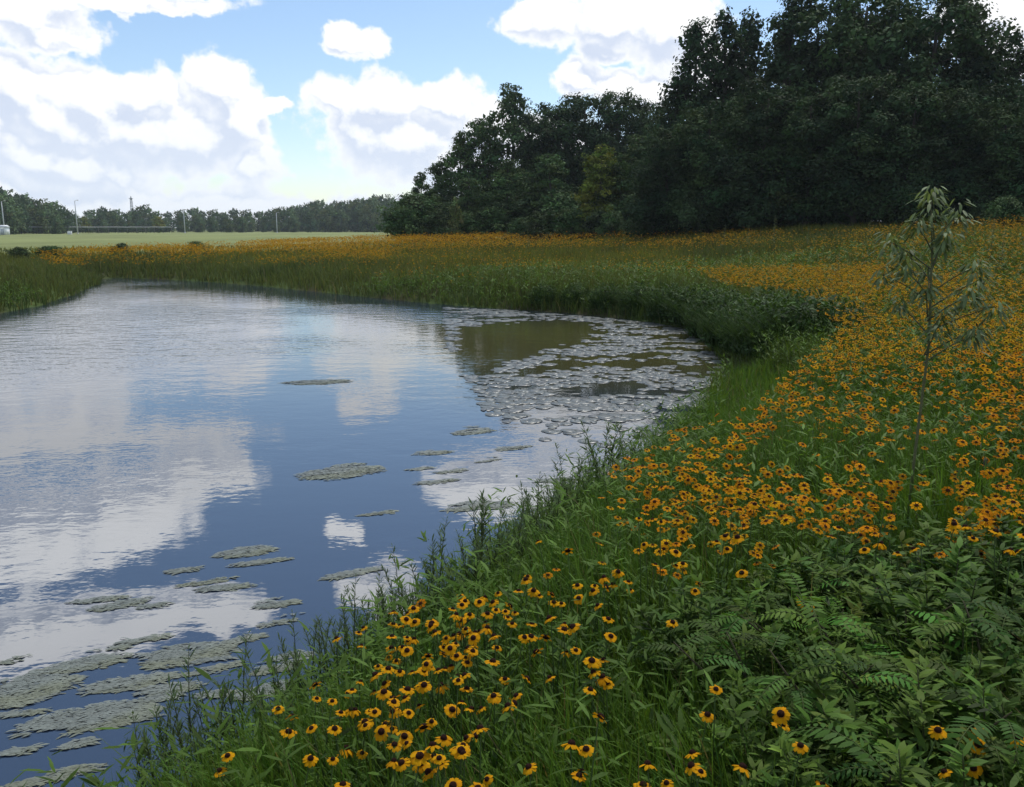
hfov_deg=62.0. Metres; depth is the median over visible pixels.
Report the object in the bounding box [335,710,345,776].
yellow flower
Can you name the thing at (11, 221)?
distant tree
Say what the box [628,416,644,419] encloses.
lily pad
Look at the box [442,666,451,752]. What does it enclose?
yellow flower
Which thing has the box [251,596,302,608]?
pondweed mat
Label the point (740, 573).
yellow flower
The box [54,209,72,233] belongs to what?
distant tree
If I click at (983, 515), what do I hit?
wildflowers
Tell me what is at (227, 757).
yellow flower
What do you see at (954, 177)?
edge tree
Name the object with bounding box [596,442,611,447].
lily pad
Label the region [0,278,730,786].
water
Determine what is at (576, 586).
yellow flower
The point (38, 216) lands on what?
distant tree
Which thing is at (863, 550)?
yellow flower
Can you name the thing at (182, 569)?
pondweed mat
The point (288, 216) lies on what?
distant tree
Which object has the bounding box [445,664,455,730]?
yellow flower
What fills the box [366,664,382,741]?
yellow flower
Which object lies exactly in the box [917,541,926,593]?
yellow flower
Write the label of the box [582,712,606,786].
yellow flower
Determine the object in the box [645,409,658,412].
lily pad
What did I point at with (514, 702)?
yellow flower
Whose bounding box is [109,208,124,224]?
distant tree
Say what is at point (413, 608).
yellow flower
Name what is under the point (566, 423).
lily pad
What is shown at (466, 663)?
yellow flower
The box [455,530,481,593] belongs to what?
shore weed
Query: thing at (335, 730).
yellow flower
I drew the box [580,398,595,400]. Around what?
lily pad
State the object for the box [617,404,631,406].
lily pad
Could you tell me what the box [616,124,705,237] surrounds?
edge tree
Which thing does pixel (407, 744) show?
yellow flower
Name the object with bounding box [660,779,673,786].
yellow flower
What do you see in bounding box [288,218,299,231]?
distant tree
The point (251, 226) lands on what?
distant tree
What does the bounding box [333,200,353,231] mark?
distant tree
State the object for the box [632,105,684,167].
woodland tree
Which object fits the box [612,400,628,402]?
lily pad
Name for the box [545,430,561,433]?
lily pad
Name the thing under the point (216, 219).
distant tree
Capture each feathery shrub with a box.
[630,619,919,771]
[698,570,997,677]
[736,633,1023,786]
[752,572,1023,758]
[893,592,1023,734]
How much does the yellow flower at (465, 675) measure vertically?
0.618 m
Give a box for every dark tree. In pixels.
[634,16,734,224]
[680,6,754,226]
[713,5,780,133]
[738,0,910,201]
[740,0,826,151]
[770,0,933,173]
[814,9,953,132]
[853,0,1018,172]
[917,0,1012,153]
[935,26,1023,179]
[988,47,1023,158]
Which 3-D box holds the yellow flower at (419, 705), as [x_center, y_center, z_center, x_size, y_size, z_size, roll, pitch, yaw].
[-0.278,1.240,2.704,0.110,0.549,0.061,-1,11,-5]
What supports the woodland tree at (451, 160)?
on the ground at (76, 239)
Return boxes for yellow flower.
[214,767,226,786]
[221,752,234,785]
[272,705,287,784]
[280,728,296,778]
[285,714,298,784]
[302,754,317,785]
[306,724,330,786]
[309,681,329,770]
[312,696,322,771]
[318,698,336,781]
[326,757,338,786]
[327,725,352,781]
[332,636,345,708]
[334,781,350,786]
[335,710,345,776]
[336,745,353,758]
[344,691,364,764]
[344,707,361,767]
[344,750,367,786]
[347,688,363,739]
[350,707,363,770]
[353,631,361,705]
[353,717,373,781]
[355,644,369,705]
[356,679,365,747]
[360,625,372,718]
[360,721,388,786]
[365,708,383,781]
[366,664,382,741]
[369,707,390,786]
[370,671,384,739]
[371,690,377,727]
[374,724,389,780]
[376,688,391,773]
[377,645,395,708]
[379,725,397,783]
[380,680,391,736]
[381,666,403,715]
[381,709,414,785]
[381,720,393,786]
[383,616,411,682]
[385,655,396,722]
[385,669,404,764]
[386,634,402,684]
[386,741,401,786]
[386,758,397,786]
[387,695,408,772]
[387,698,402,786]
[388,610,397,687]
[388,622,403,685]
[388,658,401,700]
[389,708,401,775]
[389,709,401,775]
[394,645,405,733]
[394,730,412,776]
[395,623,405,669]
[396,605,419,682]
[396,757,410,786]
[399,686,421,743]
[399,713,409,776]
[401,646,413,704]
[401,695,413,770]
[402,684,418,777]
[403,636,410,687]
[403,740,417,786]
[404,637,415,714]
[406,611,414,681]
[408,636,418,677]
[408,670,422,721]
[410,618,422,697]
[410,667,429,728]
[410,750,430,786]
[410,751,421,786]
[412,762,430,786]
[415,671,431,738]
[415,703,428,748]
[415,723,430,781]
[416,680,431,750]
[418,718,437,775]
[421,653,438,752]
[422,660,436,748]
[423,768,436,786]
[424,741,445,786]
[425,619,443,709]
[427,623,438,684]
[428,652,446,732]
[429,645,445,706]
[429,666,443,736]
[430,753,437,780]
[431,629,451,697]
[432,754,445,786]
[434,667,445,751]
[435,682,449,749]
[435,734,452,784]
[436,704,460,774]
[437,760,450,786]
[441,640,449,701]
[442,655,469,723]
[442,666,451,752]
[443,635,452,703]
[444,778,461,786]
[445,644,457,734]
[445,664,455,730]
[447,607,456,689]
[449,642,459,728]
[449,746,455,777]
[450,633,458,673]
[450,652,468,735]
[451,599,469,666]
[451,612,463,686]
[451,674,461,739]
[452,678,463,775]
[452,745,470,778]
[453,732,477,777]
[454,617,471,682]
[454,631,466,673]
[456,601,472,682]
[456,617,467,677]
[457,594,465,638]
[457,700,466,740]
[457,741,469,780]
[457,750,470,786]
[460,685,476,778]
[461,626,470,694]
[461,660,473,768]
[461,672,482,747]
[462,645,470,704]
[462,706,477,774]
[462,734,474,781]
[464,612,481,649]
[466,648,478,725]
[467,644,482,744]
[467,649,488,742]
[468,633,481,762]
[469,598,484,679]
[469,630,482,715]
[469,782,484,786]
[471,724,492,785]
[477,706,497,763]
[479,595,494,658]
[479,625,493,690]
[480,611,493,713]
[481,696,500,769]
[482,609,509,718]
[482,620,489,685]
[482,633,505,763]
[483,775,492,786]
[484,608,499,701]
[484,658,501,759]
[485,591,501,658]
[487,692,505,781]
[488,645,501,731]
[488,698,517,784]
[489,600,499,657]
[494,602,512,691]
[498,621,516,757]
[498,676,510,765]
[499,611,518,714]
[500,615,512,727]
[501,674,530,784]
[502,702,522,776]
[504,634,529,730]
[512,693,525,770]
[513,589,526,667]
[514,574,531,655]
[521,577,531,648]
[522,588,539,660]
[523,633,537,755]
[523,763,536,786]
[525,594,543,681]
[526,622,537,657]
[531,648,550,729]
[534,634,550,741]
[536,540,550,628]
[537,591,554,681]
[544,615,563,724]
[546,675,562,766]
[548,600,557,624]
[548,626,569,757]
[557,601,570,650]
[560,621,571,713]
[561,649,570,685]
[561,739,581,786]
[562,548,572,611]
[566,583,582,641]
[567,623,588,719]
[570,647,582,752]
[571,771,585,786]
[574,594,582,653]
[574,768,586,786]
[578,745,593,784]
[582,632,616,729]
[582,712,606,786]
[583,657,602,765]
[583,686,608,767]
[585,584,608,673]
[588,669,610,771]
[589,588,599,647]
[590,584,607,692]
[590,663,601,736]
[593,616,614,728]
[594,603,612,703]
[597,673,611,760]
[598,575,609,644]
[598,657,612,736]
[598,681,615,773]
[606,569,624,628]
[609,582,622,651]
[615,588,633,657]
[623,580,632,643]
[629,517,646,640]
[633,781,648,786]
[639,542,647,604]
[639,760,656,786]
[644,563,658,639]
[647,563,679,655]
[649,549,680,646]
[650,520,668,682]
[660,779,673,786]
[665,620,671,698]
[666,620,687,700]
[677,561,692,644]
[684,588,699,635]
[685,749,701,786]
[685,761,700,786]
[694,767,706,786]
[698,711,713,767]
[709,685,728,777]
[712,540,723,593]
[713,534,729,615]
[719,504,735,611]
[720,546,731,588]
[724,534,744,610]
[732,762,748,786]
[735,502,759,597]
[735,569,747,612]
[771,707,790,768]
[771,722,791,779]
[792,741,808,785]
[815,781,828,786]
[832,526,843,576]
[859,547,870,600]
[872,501,890,586]
[872,541,886,557]
[892,551,902,588]
[909,546,919,572]
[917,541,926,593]
[919,725,946,774]
[938,768,952,782]
[943,521,960,571]
[945,528,957,588]
[960,524,972,579]
[967,765,983,784]
[968,536,978,554]
[969,737,986,757]
[988,529,1002,623]
[1002,547,1015,631]
[1010,734,1023,751]
[1015,548,1023,576]
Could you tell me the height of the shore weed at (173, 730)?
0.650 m
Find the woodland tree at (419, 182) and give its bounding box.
[397,172,432,224]
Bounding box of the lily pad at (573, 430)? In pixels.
[561,429,576,432]
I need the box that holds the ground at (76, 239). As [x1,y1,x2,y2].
[0,229,1023,744]
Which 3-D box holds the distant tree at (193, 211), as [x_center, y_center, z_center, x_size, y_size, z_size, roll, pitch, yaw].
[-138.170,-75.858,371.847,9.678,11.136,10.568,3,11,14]
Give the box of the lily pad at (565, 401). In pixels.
[557,400,572,402]
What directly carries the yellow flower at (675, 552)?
on the ground at (76, 239)
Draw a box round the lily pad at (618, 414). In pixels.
[606,413,621,416]
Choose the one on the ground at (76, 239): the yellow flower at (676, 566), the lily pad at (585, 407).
the yellow flower at (676, 566)
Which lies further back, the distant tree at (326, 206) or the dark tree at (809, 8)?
the distant tree at (326, 206)
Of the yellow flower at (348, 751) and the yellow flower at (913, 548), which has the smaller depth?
the yellow flower at (348, 751)
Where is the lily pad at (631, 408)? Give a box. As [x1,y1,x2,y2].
[624,407,635,410]
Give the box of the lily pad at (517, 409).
[506,408,523,411]
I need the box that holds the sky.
[0,0,1023,227]
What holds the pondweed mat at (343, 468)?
on the water
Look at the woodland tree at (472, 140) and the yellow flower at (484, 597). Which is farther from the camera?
the woodland tree at (472, 140)
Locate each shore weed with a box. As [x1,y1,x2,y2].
[127,710,170,786]
[136,689,183,784]
[149,698,201,786]
[164,644,207,786]
[174,679,232,786]
[191,684,228,763]
[196,630,252,755]
[240,647,294,769]
[242,664,293,736]
[267,650,300,716]
[277,615,321,716]
[278,612,315,704]
[303,615,334,687]
[312,614,343,695]
[319,590,350,676]
[338,575,360,679]
[341,584,382,647]
[358,571,398,661]
[377,581,419,642]
[378,588,392,630]
[381,543,419,620]
[399,585,426,650]
[409,550,439,611]
[421,524,456,595]
[422,516,451,614]
[425,571,464,627]
[438,545,477,602]
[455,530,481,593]
[467,489,493,580]
[467,506,507,591]
[474,497,511,589]
[494,509,526,579]
[500,515,534,575]
[501,492,529,550]
[509,520,542,560]
[510,480,542,555]
[523,489,560,537]
[524,470,545,565]
[536,492,571,552]
[540,473,565,538]
[552,443,580,507]
[553,456,582,523]
[553,480,569,522]
[575,443,602,500]
[580,417,622,476]
[581,466,607,510]
[583,437,609,491]
[593,451,616,499]
[606,438,624,483]
[615,422,635,470]
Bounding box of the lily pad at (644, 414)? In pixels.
[637,413,650,416]
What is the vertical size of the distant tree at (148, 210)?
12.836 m
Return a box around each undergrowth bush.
[371,191,439,241]
[431,196,465,239]
[470,205,513,240]
[503,192,555,238]
[531,191,590,237]
[570,188,626,236]
[604,193,659,233]
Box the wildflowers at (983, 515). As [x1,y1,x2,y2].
[31,215,1023,677]
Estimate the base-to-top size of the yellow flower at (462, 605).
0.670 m
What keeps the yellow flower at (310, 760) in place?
on the ground at (76, 239)
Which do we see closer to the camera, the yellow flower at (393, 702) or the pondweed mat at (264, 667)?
the yellow flower at (393, 702)
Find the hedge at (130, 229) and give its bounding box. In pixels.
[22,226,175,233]
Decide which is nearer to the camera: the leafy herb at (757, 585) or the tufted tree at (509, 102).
the leafy herb at (757, 585)
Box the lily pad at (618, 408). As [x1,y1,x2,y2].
[613,407,624,409]
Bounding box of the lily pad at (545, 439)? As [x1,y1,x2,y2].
[538,437,551,440]
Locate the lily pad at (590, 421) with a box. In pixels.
[582,420,596,423]
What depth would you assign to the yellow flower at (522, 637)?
2.89 m
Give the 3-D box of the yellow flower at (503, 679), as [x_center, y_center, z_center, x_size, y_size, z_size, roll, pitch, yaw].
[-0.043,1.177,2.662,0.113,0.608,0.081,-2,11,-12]
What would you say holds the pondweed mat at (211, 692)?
on the water
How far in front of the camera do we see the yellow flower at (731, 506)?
3.59 m
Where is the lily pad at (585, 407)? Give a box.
[577,406,593,408]
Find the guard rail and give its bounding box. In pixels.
[24,227,171,233]
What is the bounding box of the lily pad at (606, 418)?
[598,417,615,419]
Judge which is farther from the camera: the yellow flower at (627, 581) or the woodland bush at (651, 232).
the woodland bush at (651, 232)
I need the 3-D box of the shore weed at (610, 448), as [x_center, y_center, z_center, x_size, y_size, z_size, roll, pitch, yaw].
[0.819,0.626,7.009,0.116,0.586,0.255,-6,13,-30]
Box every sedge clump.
[526,281,560,304]
[559,281,592,304]
[586,282,624,309]
[613,280,660,312]
[638,282,698,319]
[659,282,712,324]
[677,288,740,337]
[678,284,754,314]
[692,294,757,348]
[705,296,784,356]
[716,293,807,357]
[722,285,798,318]
[735,293,848,357]
[761,296,865,355]
[762,285,839,316]
[784,294,894,341]
[834,302,891,340]
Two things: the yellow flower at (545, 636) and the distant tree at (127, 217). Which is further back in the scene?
the distant tree at (127, 217)
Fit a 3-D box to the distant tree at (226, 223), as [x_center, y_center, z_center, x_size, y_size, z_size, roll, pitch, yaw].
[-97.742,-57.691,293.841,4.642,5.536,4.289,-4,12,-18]
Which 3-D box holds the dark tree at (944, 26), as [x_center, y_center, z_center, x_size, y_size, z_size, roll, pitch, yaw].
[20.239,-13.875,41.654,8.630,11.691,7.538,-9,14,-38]
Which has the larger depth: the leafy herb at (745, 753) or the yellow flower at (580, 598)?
the yellow flower at (580, 598)
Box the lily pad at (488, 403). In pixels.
[482,402,495,405]
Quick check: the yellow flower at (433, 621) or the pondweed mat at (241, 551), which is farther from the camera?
the pondweed mat at (241, 551)
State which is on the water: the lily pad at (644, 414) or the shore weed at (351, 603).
the lily pad at (644, 414)
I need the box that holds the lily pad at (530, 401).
[523,400,537,403]
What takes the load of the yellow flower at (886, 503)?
on the ground at (76, 239)
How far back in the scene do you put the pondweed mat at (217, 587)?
5.54 m
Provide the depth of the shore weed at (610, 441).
6.96 m
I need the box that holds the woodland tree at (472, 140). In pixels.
[447,118,502,212]
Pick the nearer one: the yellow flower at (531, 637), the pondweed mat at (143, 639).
the yellow flower at (531, 637)
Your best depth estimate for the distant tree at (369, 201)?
337.97 m
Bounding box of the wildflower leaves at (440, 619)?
[0,229,1023,786]
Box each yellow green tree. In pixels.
[80,215,90,232]
[151,215,165,232]
[569,144,629,237]
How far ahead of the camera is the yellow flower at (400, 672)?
2.81 m
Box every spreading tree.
[420,194,451,240]
[442,177,485,241]
[470,158,534,239]
[516,153,580,239]
[588,134,656,230]
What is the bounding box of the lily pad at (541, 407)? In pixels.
[535,406,548,408]
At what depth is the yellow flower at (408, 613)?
3.55 m
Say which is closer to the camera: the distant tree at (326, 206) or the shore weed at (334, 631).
the shore weed at (334, 631)
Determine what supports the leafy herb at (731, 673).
on the ground at (76, 239)
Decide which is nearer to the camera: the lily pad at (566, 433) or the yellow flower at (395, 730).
the yellow flower at (395, 730)
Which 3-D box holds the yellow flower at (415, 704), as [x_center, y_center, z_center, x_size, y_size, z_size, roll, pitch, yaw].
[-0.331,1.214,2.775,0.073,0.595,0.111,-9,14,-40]
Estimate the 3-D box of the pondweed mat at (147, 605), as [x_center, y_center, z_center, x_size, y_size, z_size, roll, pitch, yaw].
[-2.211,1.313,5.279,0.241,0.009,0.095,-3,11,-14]
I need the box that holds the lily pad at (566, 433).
[563,431,580,434]
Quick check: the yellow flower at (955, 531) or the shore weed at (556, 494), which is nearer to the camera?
the yellow flower at (955, 531)
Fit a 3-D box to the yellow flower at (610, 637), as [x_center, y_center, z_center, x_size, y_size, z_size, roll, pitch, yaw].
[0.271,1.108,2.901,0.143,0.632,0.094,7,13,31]
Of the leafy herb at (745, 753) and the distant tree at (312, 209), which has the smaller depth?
the leafy herb at (745, 753)
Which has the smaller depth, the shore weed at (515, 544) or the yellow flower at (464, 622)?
the yellow flower at (464, 622)
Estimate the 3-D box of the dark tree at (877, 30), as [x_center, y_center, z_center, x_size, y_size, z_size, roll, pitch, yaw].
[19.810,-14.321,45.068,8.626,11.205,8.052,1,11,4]
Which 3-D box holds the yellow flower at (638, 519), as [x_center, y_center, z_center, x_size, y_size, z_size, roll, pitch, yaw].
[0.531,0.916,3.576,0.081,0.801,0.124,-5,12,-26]
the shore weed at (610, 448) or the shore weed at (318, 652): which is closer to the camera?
the shore weed at (318, 652)
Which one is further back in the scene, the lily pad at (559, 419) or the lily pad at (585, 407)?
the lily pad at (585, 407)
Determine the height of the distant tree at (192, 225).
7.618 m
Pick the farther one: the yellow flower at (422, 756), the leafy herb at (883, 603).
the leafy herb at (883, 603)
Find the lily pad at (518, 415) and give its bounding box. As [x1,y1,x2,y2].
[511,414,526,416]
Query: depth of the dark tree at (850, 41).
41.00 m
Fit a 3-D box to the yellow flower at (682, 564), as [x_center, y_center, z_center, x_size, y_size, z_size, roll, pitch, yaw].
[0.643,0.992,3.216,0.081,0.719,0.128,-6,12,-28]
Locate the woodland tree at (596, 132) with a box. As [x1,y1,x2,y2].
[535,89,628,207]
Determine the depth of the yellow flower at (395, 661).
3.23 m
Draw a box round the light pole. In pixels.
[74,200,78,233]
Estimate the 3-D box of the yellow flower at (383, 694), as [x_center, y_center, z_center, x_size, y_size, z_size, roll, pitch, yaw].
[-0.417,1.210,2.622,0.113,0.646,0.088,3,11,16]
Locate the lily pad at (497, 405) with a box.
[491,404,505,406]
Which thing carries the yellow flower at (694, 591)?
on the ground at (76, 239)
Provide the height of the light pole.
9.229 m
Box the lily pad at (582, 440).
[577,439,596,442]
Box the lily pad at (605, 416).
[598,415,613,417]
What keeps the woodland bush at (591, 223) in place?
on the ground at (76, 239)
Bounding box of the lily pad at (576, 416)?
[571,415,583,418]
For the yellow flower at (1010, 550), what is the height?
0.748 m
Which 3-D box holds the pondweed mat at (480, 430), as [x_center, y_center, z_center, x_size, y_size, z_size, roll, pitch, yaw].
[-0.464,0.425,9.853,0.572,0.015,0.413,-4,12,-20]
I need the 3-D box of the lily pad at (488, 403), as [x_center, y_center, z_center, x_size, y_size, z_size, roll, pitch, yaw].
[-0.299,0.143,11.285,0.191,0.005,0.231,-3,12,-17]
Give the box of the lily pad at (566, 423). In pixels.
[560,422,571,425]
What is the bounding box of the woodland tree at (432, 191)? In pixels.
[423,161,455,237]
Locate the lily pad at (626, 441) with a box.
[613,438,630,442]
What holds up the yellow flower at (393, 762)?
on the ground at (76, 239)
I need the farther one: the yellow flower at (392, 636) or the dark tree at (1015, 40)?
the dark tree at (1015, 40)
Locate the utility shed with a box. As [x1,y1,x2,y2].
[0,225,9,234]
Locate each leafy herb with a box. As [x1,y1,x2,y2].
[630,572,827,701]
[639,671,831,786]
[671,622,854,730]
[689,671,931,786]
[692,737,836,786]
[708,571,827,644]
[722,589,887,697]
[730,552,877,654]
[742,640,934,732]
[747,708,952,786]
[761,529,934,614]
[767,697,1023,786]
[799,636,1023,786]
[811,571,981,675]
[816,531,954,600]
[849,603,1023,727]
[856,699,1023,786]
[859,536,1023,680]
[859,659,1023,786]
[884,518,1023,612]
[909,577,1023,698]
[916,527,1023,643]
[924,508,1023,617]
[958,617,1023,671]
[970,662,1023,786]
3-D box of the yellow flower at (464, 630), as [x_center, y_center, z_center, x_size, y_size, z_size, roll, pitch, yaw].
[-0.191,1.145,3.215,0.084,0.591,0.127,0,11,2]
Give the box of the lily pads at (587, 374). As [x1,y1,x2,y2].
[441,307,724,402]
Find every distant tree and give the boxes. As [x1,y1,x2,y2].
[0,186,12,197]
[0,190,17,200]
[0,197,27,233]
[8,193,32,227]
[9,193,37,232]
[12,201,34,233]
[26,206,51,233]
[30,198,47,206]
[36,203,58,233]
[40,200,65,212]
[47,214,65,233]
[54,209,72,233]
[61,207,75,227]
[66,211,81,230]
[79,216,91,230]
[82,209,97,227]
[94,211,111,226]
[95,206,110,227]
[97,219,108,232]
[105,211,118,227]
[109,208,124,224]
[118,217,128,232]
[122,212,134,226]
[127,222,135,231]
[130,209,147,231]
[135,204,153,225]
[144,213,159,227]
[146,211,163,230]
[147,220,154,228]
[162,211,176,230]
[173,209,191,231]
[175,214,189,231]
[178,221,188,231]
[186,208,203,231]
[189,214,205,231]
[193,218,205,231]
[198,212,206,231]
[204,209,219,231]
[206,216,218,231]
[207,218,218,231]
[216,212,230,231]
[218,213,232,231]
[222,218,234,232]
[228,208,239,230]
[231,215,245,231]
[235,217,249,232]
[237,209,257,231]
[245,215,256,231]
[253,210,263,231]
[260,222,267,231]
[261,214,271,231]
[264,209,272,231]
[270,208,285,231]
[270,220,281,231]
[281,209,298,231]
[286,204,298,217]
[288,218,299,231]
[294,204,307,231]
[298,206,309,231]
[302,211,318,231]
[308,199,330,231]
[309,205,322,231]
[317,205,338,231]
[317,207,338,231]
[329,200,336,208]
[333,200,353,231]
[333,209,351,231]
[335,200,351,230]
[344,200,365,231]
[348,206,363,231]
[349,197,364,231]
[358,202,382,231]
[360,197,385,231]
[371,194,391,209]
[377,197,394,231]
[380,207,393,228]
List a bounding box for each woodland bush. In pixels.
[381,204,424,243]
[420,208,452,241]
[448,211,484,240]
[466,212,497,240]
[504,217,530,240]
[517,211,550,240]
[550,207,589,240]
[579,206,618,239]
[593,211,631,238]
[636,206,667,237]
[654,203,681,235]
[727,221,746,230]
[780,220,800,226]
[831,208,862,226]
[860,218,874,224]
[939,211,965,226]
[962,206,986,227]
[979,195,1023,228]
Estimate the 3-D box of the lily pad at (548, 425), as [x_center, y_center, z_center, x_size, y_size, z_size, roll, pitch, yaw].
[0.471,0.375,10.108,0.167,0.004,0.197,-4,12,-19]
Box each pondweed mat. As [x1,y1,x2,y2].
[0,654,27,663]
[0,667,85,708]
[0,707,51,718]
[0,742,49,755]
[0,763,109,786]
[4,699,165,738]
[8,724,50,739]
[25,664,70,675]
[44,651,135,673]
[49,736,100,749]
[65,594,128,603]
[76,670,180,696]
[86,644,134,651]
[87,596,155,612]
[114,632,172,644]
[132,641,241,670]
[132,680,206,696]
[135,601,171,609]
[137,691,186,702]
[163,565,204,575]
[171,656,242,678]
[173,576,239,587]
[193,582,257,592]
[194,688,238,699]
[211,545,277,558]
[220,632,268,643]
[225,557,294,566]
[227,679,288,699]
[249,649,315,675]
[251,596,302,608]
[256,612,304,628]
[282,379,352,384]
[293,463,386,480]
[317,566,382,580]
[356,510,398,515]
[404,466,434,470]
[412,450,451,455]
[415,478,457,484]
[433,468,468,473]
[440,500,494,513]
[451,426,495,434]
[474,456,499,462]
[479,500,512,509]
[495,445,531,451]
[532,477,566,482]
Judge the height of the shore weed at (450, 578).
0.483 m
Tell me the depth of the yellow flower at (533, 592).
3.40 m
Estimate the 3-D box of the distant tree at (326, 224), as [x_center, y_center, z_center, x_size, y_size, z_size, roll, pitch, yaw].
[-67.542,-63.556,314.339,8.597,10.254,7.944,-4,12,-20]
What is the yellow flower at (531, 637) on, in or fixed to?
on the ground at (76, 239)
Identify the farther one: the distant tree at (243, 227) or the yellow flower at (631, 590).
the distant tree at (243, 227)
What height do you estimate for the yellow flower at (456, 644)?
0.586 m
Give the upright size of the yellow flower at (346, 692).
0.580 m
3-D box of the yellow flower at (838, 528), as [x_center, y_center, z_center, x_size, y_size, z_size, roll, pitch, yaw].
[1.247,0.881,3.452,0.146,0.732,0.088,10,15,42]
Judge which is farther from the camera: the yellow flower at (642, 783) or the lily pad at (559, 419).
the lily pad at (559, 419)
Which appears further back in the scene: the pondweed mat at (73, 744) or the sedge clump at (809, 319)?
the sedge clump at (809, 319)
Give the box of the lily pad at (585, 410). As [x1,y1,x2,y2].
[577,409,592,411]
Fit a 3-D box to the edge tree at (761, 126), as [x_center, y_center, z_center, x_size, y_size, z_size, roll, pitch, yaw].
[11.998,-11.173,40.728,5.738,7.259,6.147,-6,13,-30]
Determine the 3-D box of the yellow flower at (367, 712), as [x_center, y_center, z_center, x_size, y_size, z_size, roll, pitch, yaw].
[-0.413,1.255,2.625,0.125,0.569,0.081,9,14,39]
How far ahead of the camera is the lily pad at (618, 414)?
10.66 m
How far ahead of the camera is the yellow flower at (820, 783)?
1.98 m
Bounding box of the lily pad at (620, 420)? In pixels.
[608,419,626,421]
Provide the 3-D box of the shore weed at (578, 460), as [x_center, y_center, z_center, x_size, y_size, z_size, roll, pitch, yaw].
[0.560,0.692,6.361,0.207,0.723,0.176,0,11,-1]
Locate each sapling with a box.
[447,197,464,240]
[861,185,1013,530]
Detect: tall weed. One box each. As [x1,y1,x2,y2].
[864,224,871,250]
[986,219,996,259]
[999,230,1007,270]
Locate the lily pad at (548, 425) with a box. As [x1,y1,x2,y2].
[545,423,558,426]
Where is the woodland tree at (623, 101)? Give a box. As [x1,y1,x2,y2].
[574,86,654,205]
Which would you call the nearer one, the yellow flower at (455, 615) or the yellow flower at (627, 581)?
the yellow flower at (455, 615)
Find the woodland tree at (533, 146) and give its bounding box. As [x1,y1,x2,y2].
[502,112,585,204]
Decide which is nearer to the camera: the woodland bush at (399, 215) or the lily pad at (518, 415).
the lily pad at (518, 415)
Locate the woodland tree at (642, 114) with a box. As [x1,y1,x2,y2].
[603,95,669,191]
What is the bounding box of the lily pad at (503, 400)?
[494,399,511,401]
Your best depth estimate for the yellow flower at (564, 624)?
3.02 m
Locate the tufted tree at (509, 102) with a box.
[448,82,542,213]
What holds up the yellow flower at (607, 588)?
on the ground at (76, 239)
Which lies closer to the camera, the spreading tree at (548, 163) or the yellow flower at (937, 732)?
the yellow flower at (937, 732)
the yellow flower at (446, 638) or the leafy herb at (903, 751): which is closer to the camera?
the leafy herb at (903, 751)
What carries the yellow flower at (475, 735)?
on the ground at (76, 239)
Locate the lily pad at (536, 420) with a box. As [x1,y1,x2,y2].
[527,419,541,422]
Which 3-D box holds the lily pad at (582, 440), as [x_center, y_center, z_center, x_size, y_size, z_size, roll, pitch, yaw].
[0.829,0.524,9.341,0.240,0.005,0.198,7,13,31]
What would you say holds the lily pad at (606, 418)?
on the water
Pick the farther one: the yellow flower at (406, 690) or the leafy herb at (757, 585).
the leafy herb at (757, 585)
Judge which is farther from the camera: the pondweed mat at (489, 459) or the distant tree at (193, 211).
the distant tree at (193, 211)
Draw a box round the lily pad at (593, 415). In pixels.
[588,414,601,417]
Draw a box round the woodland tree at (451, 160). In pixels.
[425,130,486,210]
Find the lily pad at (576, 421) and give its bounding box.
[570,419,582,422]
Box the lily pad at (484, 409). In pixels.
[480,408,493,410]
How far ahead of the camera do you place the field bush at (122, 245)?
49.20 m
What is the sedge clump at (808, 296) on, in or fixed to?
on the ground at (76, 239)
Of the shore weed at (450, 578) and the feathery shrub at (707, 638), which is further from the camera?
the shore weed at (450, 578)
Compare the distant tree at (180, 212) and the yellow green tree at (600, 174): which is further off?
the distant tree at (180, 212)
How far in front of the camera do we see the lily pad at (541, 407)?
11.07 m
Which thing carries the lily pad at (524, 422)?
on the water
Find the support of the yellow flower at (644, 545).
on the ground at (76, 239)
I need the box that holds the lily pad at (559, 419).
[551,418,567,421]
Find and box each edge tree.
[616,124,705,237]
[658,100,757,235]
[704,77,821,230]
[750,92,858,227]
[789,70,929,225]
[854,76,970,224]
[894,83,1011,225]
[947,95,1023,225]
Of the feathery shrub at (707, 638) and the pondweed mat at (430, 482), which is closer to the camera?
the feathery shrub at (707, 638)
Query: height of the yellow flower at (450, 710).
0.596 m
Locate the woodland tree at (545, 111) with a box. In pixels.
[514,101,590,210]
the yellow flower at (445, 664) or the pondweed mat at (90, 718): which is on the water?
the pondweed mat at (90, 718)
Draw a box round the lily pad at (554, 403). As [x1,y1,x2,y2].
[551,402,566,404]
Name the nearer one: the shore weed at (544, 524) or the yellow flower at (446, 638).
the yellow flower at (446, 638)
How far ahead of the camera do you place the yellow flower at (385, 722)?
2.71 m
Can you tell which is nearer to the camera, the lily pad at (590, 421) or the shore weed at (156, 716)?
the shore weed at (156, 716)
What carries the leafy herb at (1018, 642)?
on the ground at (76, 239)
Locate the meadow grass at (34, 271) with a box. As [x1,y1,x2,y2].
[0,219,1023,786]
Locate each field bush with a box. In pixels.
[1,246,35,259]
[32,245,68,257]
[108,242,134,252]
[185,241,208,250]
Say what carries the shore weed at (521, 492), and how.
on the ground at (76, 239)
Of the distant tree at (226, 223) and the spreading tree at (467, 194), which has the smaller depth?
the spreading tree at (467, 194)
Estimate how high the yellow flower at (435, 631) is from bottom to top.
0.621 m
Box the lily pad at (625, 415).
[622,414,633,416]
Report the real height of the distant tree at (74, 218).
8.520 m
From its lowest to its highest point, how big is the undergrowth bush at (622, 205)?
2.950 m
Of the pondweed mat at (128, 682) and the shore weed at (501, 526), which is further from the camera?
the shore weed at (501, 526)
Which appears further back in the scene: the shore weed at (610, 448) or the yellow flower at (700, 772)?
the shore weed at (610, 448)
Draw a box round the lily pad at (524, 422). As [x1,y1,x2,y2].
[521,420,536,423]
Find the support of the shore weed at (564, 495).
on the ground at (76, 239)

